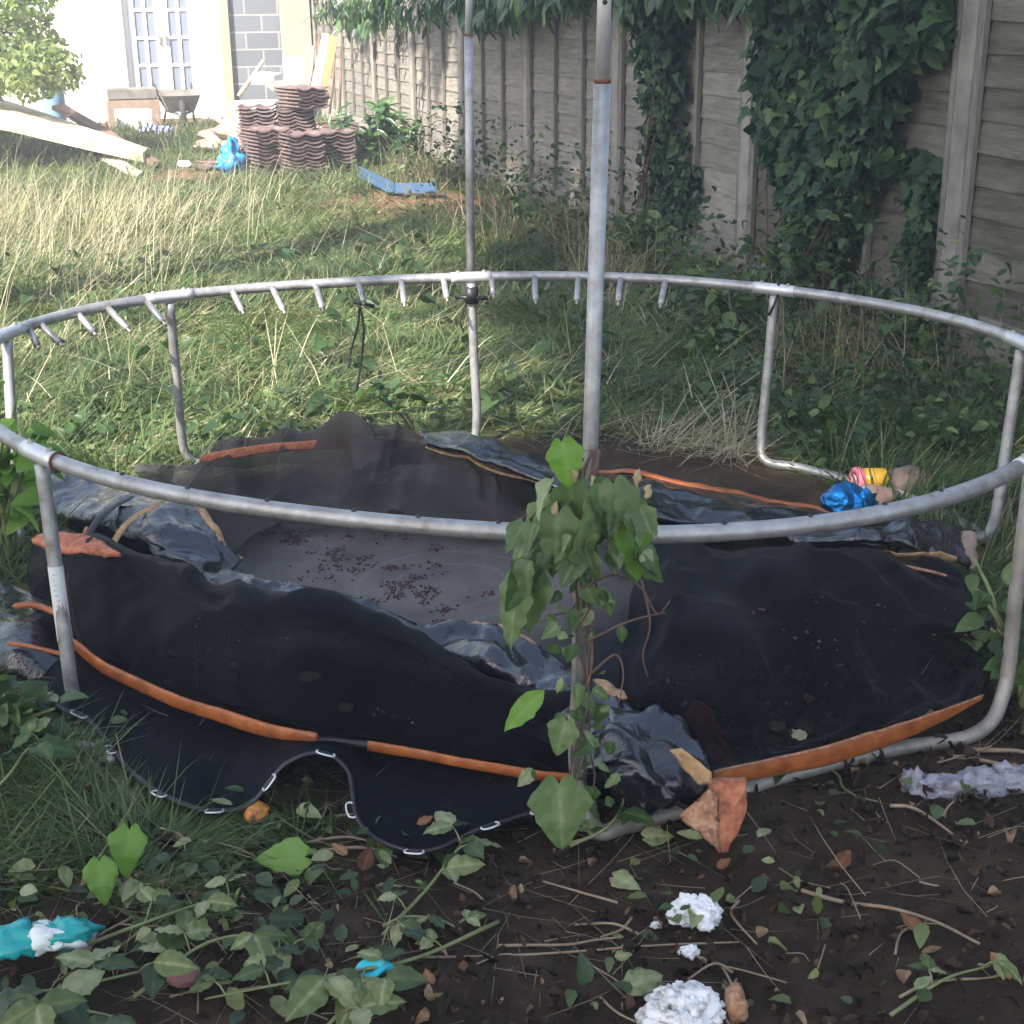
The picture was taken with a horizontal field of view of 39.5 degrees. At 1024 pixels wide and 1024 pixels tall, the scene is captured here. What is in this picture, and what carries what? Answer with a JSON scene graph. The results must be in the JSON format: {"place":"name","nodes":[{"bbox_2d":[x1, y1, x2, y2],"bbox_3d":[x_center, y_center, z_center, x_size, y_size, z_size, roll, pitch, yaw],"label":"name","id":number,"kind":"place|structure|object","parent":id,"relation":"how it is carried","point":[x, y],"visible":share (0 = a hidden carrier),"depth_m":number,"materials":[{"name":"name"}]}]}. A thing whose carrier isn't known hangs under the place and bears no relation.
{"place":"outdoors","nodes":[
{"label":"outdoors","id":0,"kind":"place"},
{"bbox_2d":[114,109,152,129],"bbox_3d":[-4.779,-4.953,18.006,0.458,0.273,0.227,-7,21,-17],"label":"pale block","id":1,"kind":"object","parent":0,"point":[126,114],"depth_m":17.89,"materials":[{"name":"white concrete"}]},
{"bbox_2d":[0,115,1023,1023],"bbox_3d":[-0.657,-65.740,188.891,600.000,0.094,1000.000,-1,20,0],"label":"ground","id":2,"kind":"structure","parent":0,"point":[776,485],"depth_m":2.46,"materials":[{"name":"soil"}]},
{"bbox_2d":[0,581,59,681],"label":"spring pad","id":3,"kind":"object","parent":2,"relation":"on","point":[40,630],"visible":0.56,"depth_m":3.25,"materials":[{"name":"black plastic"}]},
{"bbox_2d":[12,601,53,614],"bbox_3d":[-1.104,0.225,3.334,0.148,0.018,0.031,8,21,22],"label":"foam strip","id":4,"kind":"object","parent":3,"relation":"attached to","point":[36,605],"visible":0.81,"depth_m":3.34,"materials":[{"name":"orange plastic"}]},
{"bbox_2d":[0,381,67,568],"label":"nettle","id":5,"kind":"object","parent":2,"relation":"on","point":[16,475],"visible":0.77,"depth_m":3.79,"materials":[{"name":"green plant"}]},
{"bbox_2d":[0,675,88,761],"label":"nettle","id":6,"kind":"object","parent":2,"relation":"on","point":[15,714],"visible":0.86,"depth_m":2.88,"materials":[{"name":"green plant"}]},
{"bbox_2d":[0,0,90,156],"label":"garden bush","id":7,"kind":"object","parent":2,"relation":"on","point":[40,62],"visible":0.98,"depth_m":14.35,"materials":[{"name":"green plant"}]},
{"bbox_2d":[0,915,105,960],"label":"snack packet","id":8,"kind":"object","parent":2,"relation":"on","point":[24,936],"visible":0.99,"depth_m":2.25},
{"bbox_2d":[41,78,66,119],"bbox_3d":[-5.492,-4.952,17.049,0.270,0.890,0.267,-1,20,0],"label":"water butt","id":9,"kind":"object","parent":2,"relation":"on","point":[47,104],"visible":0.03,"depth_m":16.98,"materials":[{"name":"plastic"}]},
{"bbox_2d":[0,988,136,1023],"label":"bramble shoot","id":10,"kind":"object","parent":2,"relation":"on","point":[49,1006],"visible":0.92,"depth_m":2.07,"materials":[{"name":"green plant"}]},
{"bbox_2d":[0,100,146,162],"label":"pale board","id":11,"kind":"object","parent":2,"relation":"on","point":[19,118],"visible":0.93,"depth_m":13.74,"materials":[{"name":"white wood"}]},
{"bbox_2d":[0,931,197,1023],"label":"bramble shoot","id":12,"kind":"object","parent":2,"relation":"on","point":[170,960],"visible":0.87,"depth_m":2.17,"materials":[{"name":"green plant"}]},
{"bbox_2d":[82,855,118,906],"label":"bindweed leaf","id":13,"kind":"object","parent":2,"relation":"on","point":[100,878],"visible":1,"depth_m":2.40,"materials":[{"name":"green plant"}]},
{"bbox_2d":[51,103,160,166],"bbox_3d":[-4.280,-3.976,14.919,0.131,0.422,3.477,-12,23,-30],"label":"dark board","id":14,"kind":"object","parent":2,"relation":"on","point":[70,113],"visible":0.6,"depth_m":15.37,"materials":[{"name":"brown wood"}]},
{"bbox_2d":[0,0,234,123],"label":"house","id":15,"kind":"structure","parent":2,"relation":"on","point":[170,44],"depth_m":19.25,"materials":[{"name":"paint"}]},
{"bbox_2d":[126,0,169,118],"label":"door","id":16,"kind":"structure","parent":15,"relation":"in","point":[143,16],"depth_m":19.26,"materials":[{"name":"white paint"}]},
{"bbox_2d":[160,0,201,118],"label":"door","id":17,"kind":"structure","parent":15,"relation":"in","point":[177,16],"depth_m":19.39,"materials":[{"name":"white paint"}]},
{"bbox_2d":[107,822,147,879],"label":"bindweed leaf","id":18,"kind":"object","parent":2,"relation":"on","point":[126,846],"visible":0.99,"depth_m":2.47,"materials":[{"name":"green plant"}]},
{"bbox_2d":[105,87,160,126],"bbox_3d":[-4.941,-5.279,18.570,0.660,0.475,0.440,-6,20,-16],"label":"storage chest","id":19,"kind":"object","parent":2,"relation":"on","point":[132,98],"visible":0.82,"depth_m":18.35,"materials":[{"name":"wood"}]},
{"bbox_2d":[51,472,242,573],"bbox_3d":[-1.091,0.006,3.998,0.272,0.175,1.080,-19,27,-41],"label":"spring pad","id":20,"kind":"object","parent":2,"relation":"on","point":[178,532],"visible":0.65,"depth_m":3.79,"materials":[{"name":"black plastic"}]},
{"bbox_2d":[86,495,134,534],"bbox_3d":[-1.080,0.014,3.804,0.032,0.043,0.261,5,20,15],"label":"strap","id":21,"kind":"object","parent":20,"relation":"on","point":[98,520],"visible":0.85,"depth_m":3.79,"materials":[{"name":"black plastic"}]},
{"bbox_2d":[112,503,158,541],"bbox_3d":[-1.004,0.036,3.765,0.030,0.063,0.210,9,22,25],"label":"strap","id":22,"kind":"object","parent":20,"relation":"on","point":[122,528],"visible":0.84,"depth_m":3.76,"materials":[{"name":"beige fabric"}]},
{"bbox_2d":[88,869,248,945],"bbox_3d":[-0.548,0.655,2.356,0.282,0.064,0.136,-18,26,-39],"label":"bramble shoot","id":23,"kind":"object","parent":2,"relation":"on","point":[216,900],"visible":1,"depth_m":2.35,"materials":[{"name":"green plant"}]},
{"bbox_2d":[153,83,199,126],"bbox_3d":[-4.349,-5.303,18.590,0.540,0.495,1.430,-6,20,-16],"label":"wheelbarrow","id":24,"kind":"object","parent":2,"relation":"on","point":[180,102],"visible":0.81,"depth_m":18.16,"materials":[{"name":"metal"}]},
{"bbox_2d":[166,970,200,987],"bbox_3d":[-0.510,0.722,2.218,0.054,0.036,0.029,-1,20,0],"label":"red stone","id":25,"kind":"object","parent":2,"relation":"on","point":[188,979],"visible":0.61,"depth_m":2.21,"materials":[{"name":"red stone"}]},
{"bbox_2d":[132,909,324,998],"bbox_3d":[-0.445,0.694,2.262,0.280,0.064,0.176,-1,20,0],"label":"bramble shoot","id":26,"kind":"object","parent":2,"relation":"on","point":[261,939],"visible":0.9,"depth_m":2.27,"materials":[{"name":"green plant"}]},
{"bbox_2d":[215,136,247,174],"bbox_3d":[-2.583,-3.231,13.100,0.279,0.437,0.236,6,21,18],"label":"plastic sack","id":27,"kind":"object","parent":2,"relation":"on","point":[230,149],"visible":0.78,"depth_m":13.05,"materials":[{"name":"blue plastic"}]},
{"bbox_2d":[242,800,270,823],"bbox_3d":[-0.482,0.565,2.686,0.053,0.046,0.053,-1,20,0],"label":"rotten apple","id":28,"kind":"object","parent":2,"relation":"on","point":[257,809],"visible":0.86,"depth_m":2.67,"materials":[{"name":"orange food"}]},
{"bbox_2d":[193,111,321,149],"bbox_3d":[-2.658,-4.026,15.423,1.638,0.654,1.421,-1,20,0],"label":"rubble heap","id":29,"kind":"object","parent":2,"relation":"on","point":[224,129],"visible":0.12,"depth_m":15.23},
{"bbox_2d":[227,99,276,109],"bbox_3d":[-2.678,-4.202,14.703,0.503,0.086,0.306,-3,20,-6],"label":"rubble slab","id":30,"kind":"object","parent":29,"relation":"on","point":[232,105],"depth_m":14.68,"materials":[{"name":"white concrete"}]},
{"bbox_2d":[252,71,282,84],"bbox_3d":[-2.578,-4.570,15.001,0.293,0.129,0.169,10,22,27],"label":"rubble slab","id":31,"kind":"object","parent":29,"relation":"on","point":[262,77],"depth_m":14.96,"materials":[{"name":"white concrete"}]},
{"bbox_2d":[311,33,337,108],"bbox_3d":[-1.972,-4.617,14.894,0.201,0.726,0.688,5,20,15],"label":"insulation board","id":32,"kind":"object","parent":29,"relation":"on","point":[325,60],"visible":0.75,"depth_m":14.86,"materials":[{"name":"yellow plastic"}]},
{"bbox_2d":[254,885,286,903],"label":"bindweed leaf","id":33,"kind":"object","parent":2,"relation":"on","point":[267,894],"visible":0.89,"depth_m":2.44,"materials":[{"name":"green plant"}]},
{"bbox_2d":[227,0,316,117],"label":"block wall","id":34,"kind":"structure","parent":2,"relation":"on","point":[255,32],"depth_m":19.61,"materials":[{"name":"concrete"}]},
{"bbox_2d":[255,836,310,876],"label":"bindweed leaf","id":35,"kind":"object","parent":2,"relation":"on","point":[296,850],"visible":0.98,"depth_m":2.53,"materials":[{"name":"green plant"}]},
{"bbox_2d":[267,906,309,930],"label":"bindweed leaf","id":36,"kind":"object","parent":2,"relation":"on","point":[278,917],"visible":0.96,"depth_m":2.38,"materials":[{"name":"green plant"}]},
{"bbox_2d":[279,0,313,97],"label":"plywood sheet","id":37,"kind":"object","parent":2,"relation":"on","point":[296,41],"visible":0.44,"depth_m":19.59,"materials":[{"name":"beige wood"}]},
{"bbox_2d":[282,57,305,83],"bbox_3d":[-2.958,-5.979,19.341,0.290,0.381,0.105,-6,20,-16],"label":"white board","id":38,"kind":"object","parent":37,"relation":"attached to","point":[293,67],"visible":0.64,"depth_m":19.32,"materials":[{"name":"white"}]},
{"bbox_2d":[134,411,536,550],"bbox_3d":[-0.541,-0.109,4.248,1.307,0.250,0.979,-1,20,0],"label":"safety net","id":39,"kind":"object","parent":2,"relation":"on","point":[347,460],"visible":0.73,"depth_m":4.28,"materials":[{"name":"black fabric"}]},
{"bbox_2d":[188,920,499,1023],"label":"bramble shoot","id":40,"kind":"object","parent":2,"relation":"on","point":[312,990],"visible":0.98,"depth_m":2.16,"materials":[{"name":"green plant"}]},
{"bbox_2d":[318,96,409,164],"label":"laurel shrub","id":41,"kind":"object","parent":2,"relation":"on","point":[375,128],"visible":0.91,"depth_m":13.52,"materials":[{"name":"green plant"}]},
{"bbox_2d":[357,847,374,870],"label":"dead leaf","id":42,"kind":"object","parent":2,"relation":"on","point":[366,859],"visible":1,"depth_m":2.54,"materials":[{"name":"brown plant"}]},
{"bbox_2d":[38,490,703,854],"bbox_3d":[-0.343,0.219,3.505,1.783,0.122,2.130,-1,20,0],"label":"jumping mat","id":43,"kind":"object","parent":2,"relation":"on","point":[397,794],"visible":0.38,"depth_m":2.97,"materials":[{"name":"black fabric"}]},
{"bbox_2d":[27,526,570,781],"bbox_3d":[-0.592,0.249,3.190,1.764,0.277,0.523,12,23,32],"label":"safety net","id":44,"kind":"object","parent":43,"relation":"on","point":[346,666],"visible":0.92,"depth_m":2.92,"materials":[{"name":"black fabric"}]},
{"bbox_2d":[31,531,121,557],"bbox_3d":[-1.028,0.080,3.400,0.303,0.035,0.076,11,23,29],"label":"foam strip","id":45,"kind":"object","parent":44,"relation":"on","point":[72,543],"visible":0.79,"depth_m":3.38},
{"bbox_2d":[261,529,494,624],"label":"fallen berries","id":46,"kind":"object","parent":43,"relation":"on","point":[395,567],"visible":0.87,"depth_m":3.81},
{"bbox_2d":[202,569,688,783],"bbox_3d":[-0.176,0.307,3.143,1.518,0.162,0.290,17,26,41],"label":"spring pad","id":47,"kind":"object","parent":43,"relation":"on","point":[483,647],"visible":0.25,"depth_m":3.02,"materials":[{"name":"black plastic"}]},
{"bbox_2d":[355,959,393,976],"bbox_3d":[-0.211,0.702,2.198,0.053,0.019,0.042,-14,24,-34],"label":"plastic scoop","id":48,"kind":"object","parent":2,"relation":"on","point":[381,968],"visible":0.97,"depth_m":2.19,"materials":[{"name":"blue plastic"}]},
{"bbox_2d":[327,944,426,1023],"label":"bramble shoot","id":49,"kind":"object","parent":2,"relation":"on","point":[379,998],"visible":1,"depth_m":2.13,"materials":[{"name":"green plant"}]},
{"bbox_2d":[355,166,436,192],"bbox_3d":[-1.116,-2.799,11.999,0.373,0.080,1.603,-12,22,-29],"label":"steel bracket","id":50,"kind":"object","parent":2,"relation":"on","point":[405,187],"visible":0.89,"depth_m":11.49,"materials":[{"name":"blue metal"}]},
{"bbox_2d":[388,113,424,155],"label":"laurel shrub","id":51,"kind":"object","parent":2,"relation":"on","point":[403,122],"visible":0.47,"depth_m":14.31,"materials":[{"name":"green plant"}]},
{"bbox_2d":[382,909,485,947],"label":"bramble shoot","id":52,"kind":"object","parent":2,"relation":"on","point":[474,917],"visible":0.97,"depth_m":2.34,"materials":[{"name":"green plant"}]},
{"bbox_2d":[377,811,504,936],"bbox_3d":[-0.125,0.621,2.446,0.149,0.068,0.304,7,21,21],"label":"bramble shoot","id":53,"kind":"object","parent":2,"relation":"on","point":[456,865],"visible":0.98,"depth_m":2.47,"materials":[{"name":"green plant"}]},
{"bbox_2d":[0,692,975,1023],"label":"creeping weed","id":54,"kind":"object","parent":2,"relation":"on","point":[278,1004],"visible":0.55,"depth_m":2.41,"materials":[{"name":"green plant"}]},
{"bbox_2d":[0,233,976,452],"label":"broad leaves","id":55,"kind":"object","parent":2,"relation":"on","point":[487,403],"visible":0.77,"depth_m":6.26,"materials":[{"name":"green plant"}]},
{"bbox_2d":[0,108,1023,968],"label":"grass","id":56,"kind":"structure","parent":2,"relation":"on","point":[56,816],"depth_m":5.91,"materials":[{"name":"green plant"}]},
{"bbox_2d":[0,717,77,785],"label":"bramble shoot","id":57,"kind":"object","parent":56,"relation":"on","point":[52,746],"visible":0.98,"depth_m":2.71,"materials":[{"name":"green plant"}]},
{"bbox_2d":[0,0,1023,840],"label":"trampoline frame","id":58,"kind":"object","parent":2,"relation":"on","point":[596,276],"visible":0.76,"depth_m":2.95,"materials":[{"name":"metal"}]},
{"bbox_2d":[347,300,374,390],"bbox_3d":[-0.505,-0.557,4.783,0.102,0.311,0.020,-1,20,0],"label":"cord","id":59,"kind":"object","parent":58,"relation":"hanging from","point":[358,303],"visible":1,"depth_m":4.77,"materials":[{"name":"black fabric"}]},
{"bbox_2d":[0,98,1023,472],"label":"undergrowth","id":60,"kind":"object","parent":2,"relation":"on","point":[884,328],"visible":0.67,"depth_m":5.77,"materials":[{"name":"green plant"}]},
{"bbox_2d":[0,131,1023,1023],"bbox_3d":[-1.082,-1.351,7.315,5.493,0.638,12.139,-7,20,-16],"label":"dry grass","id":61,"kind":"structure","parent":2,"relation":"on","point":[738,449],"depth_m":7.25,"materials":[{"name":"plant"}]},
{"bbox_2d":[0,689,1023,1023],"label":"leaf litter","id":62,"kind":"object","parent":2,"relation":"on","point":[522,899],"visible":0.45,"depth_m":2.38,"materials":[{"name":"brown plant"}]},
{"bbox_2d":[3,719,1023,1023],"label":"cut stems","id":63,"kind":"object","parent":2,"relation":"on","point":[723,967],"visible":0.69,"depth_m":2.36,"materials":[{"name":"green plant"}]},
{"bbox_2d":[499,936,623,946],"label":"twig","id":64,"kind":"object","parent":2,"relation":"on","point":[553,945],"visible":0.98,"depth_m":2.30,"materials":[{"name":"brown wood"}]},
{"bbox_2d":[418,428,710,524],"bbox_3d":[0.099,-0.099,4.134,1.024,0.194,0.301,9,22,25],"label":"spring pad","id":65,"kind":"object","parent":2,"relation":"on","point":[496,455],"visible":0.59,"depth_m":4.13,"materials":[{"name":"black plastic"}]},
{"bbox_2d":[420,941,738,958],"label":"twig","id":66,"kind":"object","parent":2,"relation":"on","point":[524,954],"visible":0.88,"depth_m":2.29,"materials":[{"name":"brown wood"}]},
{"bbox_2d":[499,436,669,849],"bbox_3d":[0.124,0.231,2.415,0.290,0.766,0.192,-1,20,0],"label":"wilted vine","id":67,"kind":"object","parent":2,"relation":"on","point":[568,525],"visible":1,"depth_m":2.34,"materials":[{"name":"green plant"}]},
{"bbox_2d":[569,798,654,846],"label":"bramble shoot","id":68,"kind":"object","parent":2,"relation":"on","point":[636,814],"visible":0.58,"depth_m":2.57,"materials":[{"name":"green plant"}]},
{"bbox_2d":[609,869,640,889],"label":"bindweed leaf","id":69,"kind":"object","parent":2,"relation":"on","point":[622,879],"visible":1,"depth_m":2.45,"materials":[{"name":"green plant"}]},
{"bbox_2d":[606,208,672,272],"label":"tall weed","id":70,"kind":"object","parent":2,"relation":"on","point":[644,236],"visible":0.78,"depth_m":7.94,"materials":[{"name":"green plant"}]},
{"bbox_2d":[623,967,662,995],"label":"bindweed leaf","id":71,"kind":"object","parent":2,"relation":"on","point":[642,981],"visible":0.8,"depth_m":2.19,"materials":[{"name":"green plant"}]},
{"bbox_2d":[587,704,713,822],"bbox_3d":[0.220,0.470,2.669,0.313,0.192,0.240,9,22,26],"label":"spring pad","id":72,"kind":"object","parent":2,"relation":"on","point":[644,764],"visible":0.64,"depth_m":2.59,"materials":[{"name":"black plastic"}]},
{"bbox_2d":[670,748,711,785],"bbox_3d":[0.317,0.452,2.527,0.080,0.073,0.023,6,21,17],"label":"foam piece","id":73,"kind":"object","parent":72,"relation":"on","point":[697,770],"visible":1,"depth_m":2.52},
{"bbox_2d":[641,825,673,845],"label":"bindweed leaf","id":74,"kind":"object","parent":2,"relation":"on","point":[654,835],"visible":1,"depth_m":2.57,"materials":[{"name":"green plant"}]},
{"bbox_2d":[311,0,1023,390],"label":"garden fence","id":75,"kind":"object","parent":2,"relation":"on","point":[967,120],"visible":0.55,"depth_m":7.96,"materials":[{"name":"wood"}]},
{"bbox_2d":[302,0,809,45],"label":"overhanging laurel","id":76,"kind":"object","parent":75,"relation":"on","point":[487,15],"visible":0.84,"depth_m":10.42,"materials":[{"name":"green plant"}]},
{"bbox_2d":[617,0,703,244],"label":"climbing ivy","id":77,"kind":"object","parent":75,"relation":"attached to","point":[661,73],"visible":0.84,"depth_m":8.35,"materials":[{"name":"green plant"}]},
{"bbox_2d":[737,0,957,304],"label":"climbing ivy","id":78,"kind":"object","parent":75,"relation":"attached to","point":[834,91],"visible":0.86,"depth_m":6.35,"materials":[{"name":"green plant"}]},
{"bbox_2d":[634,980,725,1023],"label":"stuffing tuft","id":79,"kind":"object","parent":2,"relation":"on","point":[688,1002],"visible":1,"depth_m":2.11,"materials":[{"name":"white fabric"}]},
{"bbox_2d":[665,892,723,932],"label":"stuffing tuft","id":80,"kind":"object","parent":2,"relation":"on","point":[706,907],"visible":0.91,"depth_m":2.35,"materials":[{"name":"white fabric"}]},
{"bbox_2d":[678,787,720,849],"bbox_3d":[0.340,0.545,2.549,0.080,0.115,0.029,8,21,23],"label":"foam piece","id":81,"kind":"object","parent":2,"relation":"on","point":[700,815],"visible":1,"depth_m":2.54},
{"bbox_2d":[579,466,830,522],"bbox_3d":[0.506,-0.026,4.156,0.993,0.100,0.376,10,22,27],"label":"spring pad","id":82,"kind":"object","parent":2,"relation":"on","point":[718,505],"visible":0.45,"depth_m":4.12,"materials":[{"name":"black plastic"}]},
{"bbox_2d":[675,265,768,342],"bbox_3d":[0.952,-0.920,6.377,0.314,0.358,0.480,-11,22,-27],"label":"nettle","id":83,"kind":"object","parent":2,"relation":"on","point":[745,306],"visible":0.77,"depth_m":6.31,"materials":[{"name":"green plant"}]},
{"bbox_2d":[708,776,746,852],"bbox_3d":[0.386,0.550,2.560,0.071,0.149,0.054,-1,20,0],"label":"foam piece","id":84,"kind":"object","parent":2,"relation":"on","point":[730,792],"visible":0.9,"depth_m":2.54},
{"bbox_2d":[724,982,748,1023],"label":"clay lump","id":85,"kind":"object","parent":2,"relation":"on","point":[736,1006],"visible":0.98,"depth_m":2.13,"materials":[{"name":"soil"}]},
{"bbox_2d":[759,219,861,316],"bbox_3d":[1.475,-1.150,6.720,0.454,0.555,0.558,-10,22,-25],"label":"tall weed","id":86,"kind":"object","parent":2,"relation":"on","point":[803,278],"visible":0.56,"depth_m":6.73,"materials":[{"name":"green plant"}]},
{"bbox_2d":[618,541,1004,779],"bbox_3d":[0.686,0.254,3.160,0.934,0.238,1.114,-1,20,0],"label":"mat","id":87,"kind":"object","parent":2,"relation":"on","point":[737,684],"visible":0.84,"depth_m":3.04,"materials":[{"name":"fabric"}]},
{"bbox_2d":[820,481,878,512],"bbox_3d":[0.991,-0.025,4.181,0.174,0.132,0.122,-1,20,0],"label":"foil balloon","id":88,"kind":"object","parent":2,"relation":"on","point":[841,496],"visible":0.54,"depth_m":4.14,"materials":[{"name":"blue plastic"}]},
{"bbox_2d":[812,270,904,336],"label":"tall weed","id":89,"kind":"object","parent":2,"relation":"on","point":[878,287],"visible":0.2,"depth_m":6.40,"materials":[{"name":"green plant"}]},
{"bbox_2d":[849,467,888,485],"bbox_3d":[1.112,-0.099,4.434,0.103,0.087,0.087,-4,20,-10],"label":"plastic tub","id":90,"kind":"object","parent":2,"relation":"on","point":[880,474],"visible":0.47,"depth_m":4.40,"materials":[{"name":"yellow plastic"}]},
{"bbox_2d":[860,484,901,504],"bbox_3d":[1.120,-0.047,4.346,0.134,0.077,0.096,-1,20,0],"label":"garden stone","id":91,"kind":"object","parent":2,"relation":"on","point":[885,494],"visible":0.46,"depth_m":4.31,"materials":[{"name":"stone"}]},
{"bbox_2d":[787,516,977,570],"bbox_3d":[0.991,0.073,3.714,0.539,0.144,0.255,-4,20,-10],"label":"spring pad","id":92,"kind":"object","parent":2,"relation":"on","point":[910,537],"visible":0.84,"depth_m":3.65,"materials":[{"name":"black plastic"}]},
{"bbox_2d":[801,888,979,944],"bbox_3d":[0.630,0.667,2.372,0.301,0.012,0.034,11,23,29],"label":"twig","id":93,"kind":"object","parent":2,"relation":"on","point":[828,898],"visible":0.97,"depth_m":2.38,"materials":[{"name":"brown wood"}]},
{"bbox_2d":[889,465,936,491],"bbox_3d":[1.240,-0.089,4.464,0.171,0.108,0.128,-1,20,0],"label":"garden stone","id":94,"kind":"object","parent":2,"relation":"on","point":[900,475],"visible":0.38,"depth_m":4.42,"materials":[{"name":"stone"}]},
{"bbox_2d":[875,297,962,364],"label":"tall weed","id":95,"kind":"object","parent":2,"relation":"on","point":[901,328],"visible":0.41,"depth_m":5.90,"materials":[{"name":"green plant"}]},
{"bbox_2d":[889,953,1021,1016],"bbox_3d":[0.663,0.711,2.186,0.230,0.040,0.089,-6,20,-14],"label":"bramble shoot","id":96,"kind":"object","parent":2,"relation":"on","point":[1003,965],"visible":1,"depth_m":2.18,"materials":[{"name":"green plant"}]},
{"bbox_2d":[899,760,1023,800],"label":"torn rag","id":97,"kind":"object","parent":2,"relation":"on","point":[1000,777],"visible":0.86,"depth_m":2.73,"materials":[{"name":"white fabric"}]},
{"bbox_2d":[955,556,1023,707],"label":"nettle","id":98,"kind":"object","parent":2,"relation":"on","point":[971,621],"visible":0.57,"depth_m":3.08,"materials":[{"name":"green plant"}]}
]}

